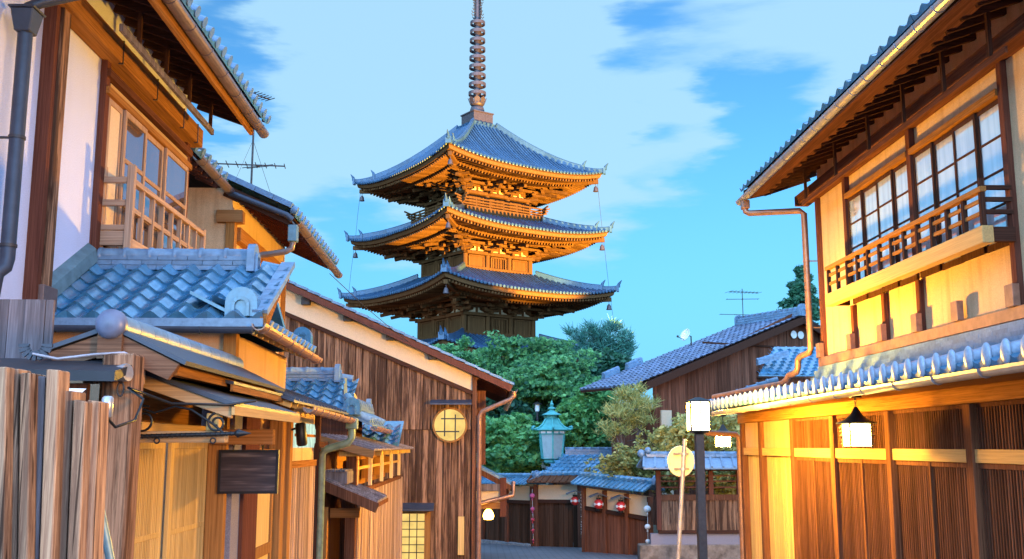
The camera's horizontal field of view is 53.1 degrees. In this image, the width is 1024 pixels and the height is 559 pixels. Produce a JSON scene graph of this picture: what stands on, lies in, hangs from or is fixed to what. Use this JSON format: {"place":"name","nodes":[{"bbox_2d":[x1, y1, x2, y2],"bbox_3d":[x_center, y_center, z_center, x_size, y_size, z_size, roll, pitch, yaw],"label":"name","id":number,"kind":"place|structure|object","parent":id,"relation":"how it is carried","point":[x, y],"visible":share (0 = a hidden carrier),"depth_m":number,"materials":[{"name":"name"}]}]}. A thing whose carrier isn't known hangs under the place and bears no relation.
{"place":"outdoors","nodes":[
{"label":"outdoors","id":0,"kind":"place"},
{"bbox_2d":[531,400,572,484],"bbox_3d":[1.468,6.928,37.425,1.517,5.011,1.729,0,-9,-1],"label":"copper lantern","id":1,"kind":"object","parent":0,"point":[551,428],"visible":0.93,"depth_m":37.28,"materials":[{"name":"teal metal"}]},
{"bbox_2d":[187,0,929,409],"label":"sky","id":2,"kind":"structure","parent":0,"point":[683,101],"materials":[{"name":"blue"}]},
{"bbox_2d":[481,543,637,558],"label":"street","id":3,"kind":"structure","parent":0,"point":[495,551],"depth_m":29.40,"materials":[{"name":"stone"}]},
{"bbox_2d":[0,367,108,558],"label":"slab fence","id":4,"kind":"object","parent":3,"relation":"on","point":[53,444],"visible":1,"depth_m":4.56,"materials":[{"name":"brown wood"}]},
{"bbox_2d":[103,511,114,558],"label":"leaning pole","id":5,"kind":"object","parent":3,"relation":"on","point":[108,548],"depth_m":4.99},
{"bbox_2d":[0,309,358,558],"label":"shop front","id":6,"kind":"object","parent":3,"relation":"on","point":[203,519],"visible":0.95,"depth_m":7.22,"materials":[{"name":"wood"}]},
{"bbox_2d":[0,299,55,358],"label":"board screen","id":7,"kind":"object","parent":6,"relation":"attached to","point":[27,321],"visible":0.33,"depth_m":6.96,"materials":[{"name":"grey wood"}]},
{"bbox_2d":[111,363,132,396],"bbox_3d":[-2.204,0.565,5.736,0.126,0.189,0.098,-2,-10,15],"label":"floodlight","id":8,"kind":"object","parent":6,"relation":"attached to","point":[128,376],"visible":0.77,"depth_m":5.72,"materials":[{"name":"metal"}]},
{"bbox_2d":[133,443,165,558],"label":"sliding door","id":9,"kind":"structure","parent":6,"relation":"in","point":[151,470],"depth_m":6.87,"materials":[{"name":"brown wood"}]},
{"bbox_2d":[102,386,255,427],"bbox_3d":[-1.960,0.747,5.896,0.255,0.235,1.175,-4,-10,26],"label":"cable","id":10,"kind":"object","parent":6,"relation":"attached to","point":[109,400],"visible":0.73,"depth_m":5.71,"materials":[{"name":"metal"}]},
{"bbox_2d":[162,443,207,558],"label":"sliding door","id":11,"kind":"structure","parent":6,"relation":"in","point":[186,473],"depth_m":7.57,"materials":[{"name":"brown wood"}]},
{"bbox_2d":[52,243,322,558],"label":"tiled annex","id":12,"kind":"object","parent":6,"relation":"on","point":[225,300],"visible":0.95,"depth_m":9.22,"materials":[{"name":"tile"}]},
{"bbox_2d":[140,405,250,443],"bbox_3d":[-1.984,0.874,6.271,0.774,0.265,0.056,0,-9,-1],"label":"sign bracket","id":13,"kind":"object","parent":6,"relation":"attached to","point":[237,433],"visible":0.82,"depth_m":6.26,"materials":[{"name":"black metal"}]},
{"bbox_2d":[217,445,279,493],"bbox_3d":[-2.089,1.493,8.123,0.471,0.404,0.040,0,-9,-1],"label":"hanging sign","id":14,"kind":"object","parent":6,"relation":"hanging from","point":[248,471],"visible":1,"depth_m":8.11,"materials":[{"name":"black wood"}]},
{"bbox_2d":[255,449,274,558],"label":"panelled door","id":15,"kind":"structure","parent":6,"relation":"in","point":[264,528],"depth_m":9.54,"materials":[{"name":"brown wood"}]},
{"bbox_2d":[291,422,306,445],"bbox_3d":[-2.166,1.577,10.432,0.172,0.244,0.121,4,-10,-23],"label":"spotlight","id":16,"kind":"object","parent":6,"relation":"attached to","point":[301,433],"visible":0.98,"depth_m":10.39,"materials":[{"name":"black metal"}]},
{"bbox_2d":[293,423,315,447],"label":"wall panel","id":17,"kind":"structure","parent":6,"relation":"attached to","point":[311,431],"depth_m":11.72,"materials":[{"name":"white paint"}]},
{"bbox_2d":[301,433,413,558],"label":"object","id":18,"kind":"structure","parent":3,"relation":"on","point":[371,513],"depth_m":13.93,"materials":[{"name":"brown wood"}]},
{"bbox_2d":[591,378,662,493],"bbox_3d":[3.652,5.699,31.867,2.425,5.230,2.174,0,-9,-1],"label":"wispy tree","id":19,"kind":"object","parent":3,"relation":"on","point":[638,401],"visible":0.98,"depth_m":31.63,"materials":[{"name":"green plant"}]},
{"bbox_2d":[584,429,695,497],"bbox_3d":[4.166,6.165,30.109,4.302,3.569,1.823,0,-9,-1],"label":"arching shrub","id":20,"kind":"object","parent":3,"relation":"on","point":[624,461],"visible":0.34,"depth_m":29.87,"materials":[{"name":"green plant"}]},
{"bbox_2d":[667,439,693,558],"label":"road sign","id":21,"kind":"object","parent":3,"relation":"on","point":[680,461],"visible":1,"depth_m":19.76,"materials":[{"name":"metal"}]},
{"bbox_2d":[648,412,744,493],"bbox_3d":[5.596,5.641,28.996,3.448,4.214,2.333,0,-9,-1],"label":"bush","id":22,"kind":"object","parent":3,"relation":"on","point":[676,433],"visible":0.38,"depth_m":28.83,"materials":[{"name":"green plant"}]},
{"bbox_2d":[686,397,711,558],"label":"street lamp","id":23,"kind":"object","parent":3,"relation":"on","point":[698,417],"visible":1,"depth_m":14.79,"materials":[{"name":"black metal"}]},
{"bbox_2d":[539,462,733,532],"bbox_3d":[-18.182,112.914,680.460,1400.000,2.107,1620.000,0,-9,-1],"label":"ground","id":24,"kind":"structure","parent":0,"point":[655,530],"depth_m":43.26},
{"bbox_2d":[0,0,270,311],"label":"plaster house","id":25,"kind":"structure","parent":24,"relation":"on","point":[101,133],"depth_m":9.89,"materials":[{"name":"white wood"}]},
{"bbox_2d":[101,97,122,247],"bbox_3d":[-4.013,-1.055,10.245,0.030,1.470,0.390,0,-9,-1],"label":"window","id":26,"kind":"structure","parent":25,"relation":"in","point":[115,113],"depth_m":10.29,"materials":[{"name":"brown wood"}]},
{"bbox_2d":[115,110,147,247],"bbox_3d":[-3.998,-0.970,10.773,0.030,1.470,0.680,0,-9,-1],"label":"window","id":27,"kind":"structure","parent":25,"relation":"in","point":[134,135],"depth_m":10.77,"materials":[{"name":"grey wood"}]},
{"bbox_2d":[142,133,163,248],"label":"window","id":28,"kind":"structure","parent":25,"relation":"in","point":[155,151],"depth_m":11.55,"materials":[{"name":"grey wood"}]},
{"bbox_2d":[162,148,188,248],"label":"window","id":29,"kind":"structure","parent":25,"relation":"in","point":[175,173],"depth_m":12.24,"materials":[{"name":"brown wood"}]},
{"bbox_2d":[187,147,342,355],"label":"ochre house","id":30,"kind":"structure","parent":24,"relation":"on","point":[222,204],"depth_m":14.76,"materials":[{"name":"paint"}]},
{"bbox_2d":[216,91,285,233],"bbox_3d":[-4.102,-1.838,16.024,1.122,2.271,0.572,0,-9,-1],"label":"tv antenna","id":31,"kind":"object","parent":30,"relation":"attached to","point":[252,165],"visible":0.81,"depth_m":16.03,"materials":[{"name":"metal"}]},
{"bbox_2d":[285,364,403,558],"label":"gatehouse","id":32,"kind":"object","parent":24,"relation":"on","point":[335,387],"visible":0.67,"depth_m":16.45,"materials":[{"name":"tile"}]},
{"bbox_2d":[284,280,517,558],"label":"boarded house","id":33,"kind":"structure","parent":24,"relation":"on","point":[433,398],"depth_m":21.77,"materials":[{"name":"brown wood"}]},
{"bbox_2d":[330,274,408,341],"bbox_3d":[-2.398,0.934,20.864,0.016,1.066,6.624,-2,-9,13],"label":"overhead wire","id":34,"kind":"object","parent":33,"relation":"on","point":[368,309],"visible":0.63,"depth_m":19.48,"materials":[{"name":"metal"}]},
{"bbox_2d":[402,511,430,558],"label":"paper window","id":35,"kind":"structure","parent":33,"relation":"in","point":[415,524],"depth_m":21.36,"materials":[{"name":"yellow paper"}]},
{"bbox_2d":[432,407,466,442],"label":"round window","id":36,"kind":"structure","parent":33,"relation":"in","point":[449,424],"depth_m":21.74,"materials":[{"name":"yellow paper"}]},
{"bbox_2d":[458,517,463,554],"bbox_3d":[-1.064,5.349,21.381,0.130,0.780,0.026,0,-9,-1],"label":"name board","id":37,"kind":"object","parent":33,"relation":"attached to","point":[460,535],"visible":1,"depth_m":21.37,"materials":[{"name":"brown wood"}]},
{"bbox_2d":[476,465,515,516],"bbox_3d":[-0.505,4.925,24.954,1.099,1.482,3.150,0,-9,-1],"label":"side porch","id":38,"kind":"object","parent":33,"relation":"attached to","point":[494,496],"visible":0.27,"depth_m":23.49,"materials":[{"name":"wood"}]},
{"bbox_2d":[483,509,493,519],"bbox_3d":[-0.539,5.285,23.450,0.250,0.415,0.250,0,-9,-1],"label":"bulb lamp","id":39,"kind":"object","parent":38,"relation":"hanging from","point":[488,514],"visible":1,"depth_m":23.35,"materials":[{"name":"white glass"}]},
{"bbox_2d":[337,0,621,485],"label":"pagoda","id":40,"kind":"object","parent":24,"relation":"on","point":[477,240],"visible":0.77,"depth_m":66.65,"materials":[{"name":"wood"}]},
{"bbox_2d":[421,321,430,336],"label":"door","id":41,"kind":"structure","parent":40,"relation":"in","point":[426,326],"depth_m":68.26,"materials":[{"name":"brown wood"}]},
{"bbox_2d":[425,262,433,274],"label":"door","id":42,"kind":"structure","parent":40,"relation":"in","point":[429,268],"depth_m":68.90,"materials":[{"name":"brown wood"}]},
{"bbox_2d":[435,318,445,334],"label":"window","id":43,"kind":"structure","parent":40,"relation":"in","point":[436,322],"depth_m":66.93,"materials":[{"name":"brown wood"}]},
{"bbox_2d":[438,258,447,270],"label":"window","id":44,"kind":"structure","parent":40,"relation":"in","point":[439,262],"depth_m":67.80,"materials":[{"name":"brown wood"}]},
{"bbox_2d":[450,316,460,332],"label":"door","id":45,"kind":"structure","parent":40,"relation":"in","point":[455,322],"depth_m":65.36,"materials":[{"name":"brown wood"}]},
{"bbox_2d":[452,254,461,266],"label":"door","id":46,"kind":"structure","parent":40,"relation":"in","point":[456,260],"depth_m":66.18,"materials":[{"name":"brown wood"}]},
{"bbox_2d":[467,315,484,331],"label":"door","id":47,"kind":"structure","parent":40,"relation":"in","point":[474,323],"depth_m":65.09,"materials":[{"name":"brown wood"}]},
{"bbox_2d":[468,254,484,266],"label":"door","id":48,"kind":"structure","parent":40,"relation":"in","point":[473,260],"depth_m":65.91,"materials":[{"name":"brown wood"}]},
{"bbox_2d":[490,257,505,269],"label":"window","id":49,"kind":"structure","parent":40,"relation":"in","point":[504,260],"depth_m":66.89,"materials":[{"name":"brown wood"}]},
{"bbox_2d":[491,318,507,333],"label":"window","id":50,"kind":"structure","parent":40,"relation":"in","point":[492,319],"depth_m":66.09,"materials":[{"name":"brown wood"}]},
{"bbox_2d":[512,260,526,271],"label":"door","id":51,"kind":"structure","parent":40,"relation":"in","point":[517,265],"depth_m":67.88,"materials":[{"name":"brown wood"}]},
{"bbox_2d":[514,320,529,335],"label":"door","id":52,"kind":"structure","parent":40,"relation":"in","point":[521,327],"depth_m":67.17,"materials":[{"name":"brown wood"}]},
{"bbox_2d":[481,470,545,545],"bbox_3d":[-0.921,8.182,35.396,0.861,3.238,6.050,7,-11,-36],"label":"board fence","id":53,"kind":"object","parent":24,"relation":"on","point":[515,526],"visible":0.41,"depth_m":34.05,"materials":[{"name":"brown wood"}]},
{"bbox_2d":[530,492,534,542],"bbox_3d":[0.656,7.635,33.032,0.180,1.705,0.180,0,-9,-1],"label":"ball garland","id":54,"kind":"object","parent":53,"relation":"hanging from","point":[532,496],"visible":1,"depth_m":33.02,"materials":[{"name":"red paper"}]},
{"bbox_2d":[483,411,549,485],"bbox_3d":[0.072,7.377,39.079,3.691,4.687,3.958,7,-12,-38],"label":"camellia bush","id":55,"kind":"object","parent":24,"relation":"on","point":[512,441],"visible":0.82,"depth_m":38.12,"materials":[{"name":"green plant"}]},
{"bbox_2d":[431,329,611,485],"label":"maple tree","id":56,"kind":"object","parent":24,"relation":"on","point":[538,369],"visible":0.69,"depth_m":44.14,"materials":[{"name":"green plant"}]},
{"bbox_2d":[533,402,540,484],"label":"lamp post","id":57,"kind":"object","parent":24,"relation":"on","point":[537,405],"visible":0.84,"depth_m":41.66,"materials":[{"name":"glass"}]},
{"bbox_2d":[486,390,603,422],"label":"bushy tree","id":58,"kind":"object","parent":24,"relation":"on","point":[520,406],"visible":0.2,"depth_m":41.64,"materials":[{"name":"green plant"}]},
{"bbox_2d":[526,467,587,547],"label":"boarded gate","id":59,"kind":"structure","parent":24,"relation":"on","point":[557,518],"depth_m":32.92,"materials":[{"name":"brown wood"}]},
{"bbox_2d":[566,490,579,506],"bbox_3d":[1.929,6.715,31.407,0.520,0.498,0.470,0,-9,-1],"label":"paper lantern","id":60,"kind":"object","parent":59,"relation":"hanging from","point":[574,500],"visible":0.98,"depth_m":31.29,"materials":[{"name":"red paper"}]},
{"bbox_2d":[541,447,611,490],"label":"pavilion","id":61,"kind":"structure","parent":24,"relation":"on","point":[572,458],"depth_m":36.38,"materials":[{"name":"tile"}]},
{"bbox_2d":[555,382,616,453],"bbox_3d":[2.692,6.878,39.540,3.164,5.810,2.569,2,-9,-10],"label":"garden tree","id":62,"kind":"object","parent":24,"relation":"on","point":[582,413],"visible":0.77,"depth_m":39.12,"materials":[{"name":"green plant"}]},
{"bbox_2d":[559,314,638,390],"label":"pine tree","id":63,"kind":"object","parent":24,"relation":"on","point":[597,338],"visible":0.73,"depth_m":54.18,"materials":[{"name":"green plant"}]},
{"bbox_2d":[578,346,633,423],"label":"round tree","id":64,"kind":"object","parent":24,"relation":"on","point":[610,358],"visible":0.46,"depth_m":49.37,"materials":[{"name":"green plant"}]},
{"bbox_2d":[570,471,664,554],"bbox_3d":[3.058,6.808,29.320,0.861,2.533,3.084,8,-12,-40],"label":"board fence","id":65,"kind":"object","parent":24,"relation":"on","point":[608,528],"visible":0.94,"depth_m":29.39,"materials":[{"name":"brown wood"}]},
{"bbox_2d":[589,492,607,510],"bbox_3d":[2.494,6.407,29.546,0.520,0.498,0.470,0,-9,-1],"label":"paper lantern","id":66,"kind":"object","parent":65,"relation":"hanging from","point":[598,503],"visible":1,"depth_m":29.43,"materials":[{"name":"red paper"}]},
{"bbox_2d":[610,494,629,512],"bbox_3d":[3.051,6.298,28.768,0.520,0.498,0.470,0,-9,-1],"label":"paper lantern","id":67,"kind":"object","parent":65,"relation":"hanging from","point":[620,506],"visible":1,"depth_m":28.65,"materials":[{"name":"red paper"}]},
{"bbox_2d":[644,504,650,542],"bbox_3d":[3.726,6.880,28.119,0.200,1.488,0.200,0,-9,-1],"label":"ball garland","id":68,"kind":"object","parent":65,"relation":"hanging from","point":[647,508],"visible":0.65,"depth_m":28.12,"materials":[{"name":"white paper"}]},
{"bbox_2d":[636,447,739,558],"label":"garden fence","id":69,"kind":"object","parent":24,"relation":"on","point":[723,539],"visible":0.38,"depth_m":26.98,"materials":[{"name":"wood"}]},
{"bbox_2d":[579,303,820,524],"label":"boarded house","id":70,"kind":"structure","parent":24,"relation":"on","point":[708,367],"depth_m":35.11,"materials":[{"name":"brown wood"}]},
{"bbox_2d":[677,329,691,345],"bbox_3d":[6.300,2.152,37.465,0.452,0.730,0.556,-4,-10,21],"label":"satellite dish","id":71,"kind":"object","parent":70,"relation":"on","point":[685,334],"visible":0.97,"depth_m":37.59,"materials":[{"name":"white metal"}]},
{"bbox_2d":[719,289,760,317],"bbox_3d":[8.836,0.968,39.154,1.817,1.250,0.747,1,-9,-8],"label":"tv antenna","id":72,"kind":"object","parent":70,"relation":"on","point":[742,302],"visible":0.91,"depth_m":39.18,"materials":[{"name":"metal"}]},
{"bbox_2d":[753,346,818,384],"bbox_3d":[9.175,4.693,30.682,4.080,5.578,2.430,0,-9,-1],"label":"annex","id":73,"kind":"object","parent":24,"relation":"on","point":[778,361],"visible":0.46,"depth_m":30.35,"materials":[{"name":"tile"}]},
{"bbox_2d":[776,264,819,323],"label":"cedar tree","id":74,"kind":"object","parent":24,"relation":"on","point":[796,294],"visible":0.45,"depth_m":55.59,"materials":[{"name":"green plant"}]},
{"bbox_2d":[705,0,1023,558],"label":"townhouse","id":75,"kind":"structure","parent":24,"relation":"on","point":[905,143],"depth_m":12.32,"materials":[{"name":"paint"}]},
{"bbox_2d":[714,415,732,446],"bbox_3d":[4.429,3.181,21.492,0.470,0.675,0.470,0,-9,-1],"label":"hanging lantern","id":76,"kind":"object","parent":75,"relation":"hanging from","point":[723,441],"visible":0.81,"depth_m":21.34,"materials":[{"name":"white metal"}]},
{"bbox_2d":[797,460,816,558],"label":"lattice door","id":77,"kind":"structure","parent":75,"relation":"in","point":[805,473],"depth_m":15.84,"materials":[{"name":"brown wood"}]},
{"bbox_2d":[816,461,835,558],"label":"lattice door","id":78,"kind":"structure","parent":75,"relation":"in","point":[823,469],"depth_m":15.00,"materials":[{"name":"brown wood"}]},
{"bbox_2d":[839,462,865,558],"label":"lattice door","id":79,"kind":"structure","parent":75,"relation":"in","point":[850,473],"depth_m":13.91,"materials":[{"name":"brown wood"}]},
{"bbox_2d":[836,395,876,447],"bbox_3d":[4.079,1.676,12.130,0.470,0.622,0.470,0,-9,-1],"label":"hanging lantern","id":80,"kind":"object","parent":75,"relation":"hanging from","point":[856,430],"visible":0.97,"depth_m":11.99,"materials":[{"name":"white metal"}]},
{"bbox_2d":[847,190,867,303],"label":"window","id":81,"kind":"structure","parent":75,"relation":"in","point":[855,202],"depth_m":14.93,"materials":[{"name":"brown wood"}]},
{"bbox_2d":[862,182,882,298],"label":"window","id":82,"kind":"structure","parent":75,"relation":"in","point":[869,193],"depth_m":14.43,"materials":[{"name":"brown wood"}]},
{"bbox_2d":[864,463,891,558],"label":"lattice door","id":83,"kind":"structure","parent":75,"relation":"in","point":[869,468],"depth_m":13.01,"materials":[{"name":"brown wood"}]},
{"bbox_2d":[875,170,899,292],"bbox_3d":[5.065,-0.643,13.813,0.030,1.580,0.555,0,-9,-1],"label":"window","id":84,"kind":"structure","parent":75,"relation":"in","point":[884,184],"depth_m":13.84,"materials":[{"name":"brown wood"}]},
{"bbox_2d":[893,161,918,286],"bbox_3d":[5.100,-0.732,13.266,0.030,1.580,0.555,0,-9,-1],"label":"window","id":85,"kind":"structure","parent":75,"relation":"in","point":[901,200],"depth_m":13.37,"materials":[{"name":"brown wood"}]},
{"bbox_2d":[897,465,933,558],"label":"lattice door","id":86,"kind":"structure","parent":75,"relation":"in","point":[909,481],"depth_m":11.89,"materials":[{"name":"brown wood"}]},
{"bbox_2d":[912,142,941,277],"bbox_3d":[5.098,-0.843,12.582,0.030,1.580,0.550,0,-9,-1],"label":"window","id":87,"kind":"structure","parent":75,"relation":"in","point":[923,160],"depth_m":12.61,"materials":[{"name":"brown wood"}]},
{"bbox_2d":[933,130,964,270],"bbox_3d":[5.133,-0.931,12.040,0.030,1.580,0.550,0,-9,-1],"label":"window","id":88,"kind":"structure","parent":75,"relation":"in","point":[943,146],"depth_m":12.11,"materials":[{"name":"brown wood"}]},
{"bbox_2d":[933,466,972,558],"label":"lattice door","id":89,"kind":"structure","parent":75,"relation":"in","point":[938,479],"depth_m":10.93,"materials":[{"name":"brown wood"}]},
{"bbox_2d":[952,113,986,261],"bbox_3d":[5.127,-1.019,11.496,0.030,1.580,0.550,0,-9,-1],"label":"window","id":90,"kind":"structure","parent":75,"relation":"in","point":[964,135],"depth_m":11.51,"materials":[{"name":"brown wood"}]},
{"bbox_2d":[976,98,1008,252],"bbox_3d":[5.162,-1.107,10.954,0.030,1.580,0.550,0,-9,-1],"label":"window","id":91,"kind":"structure","parent":75,"relation":"in","point":[987,119],"depth_m":10.99,"materials":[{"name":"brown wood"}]},
{"bbox_2d":[981,469,1023,558],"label":"lattice door","id":92,"kind":"structure","parent":75,"relation":"in","point":[1007,509],"depth_m":9.86,"materials":[{"name":"brown wood"}]}
]}

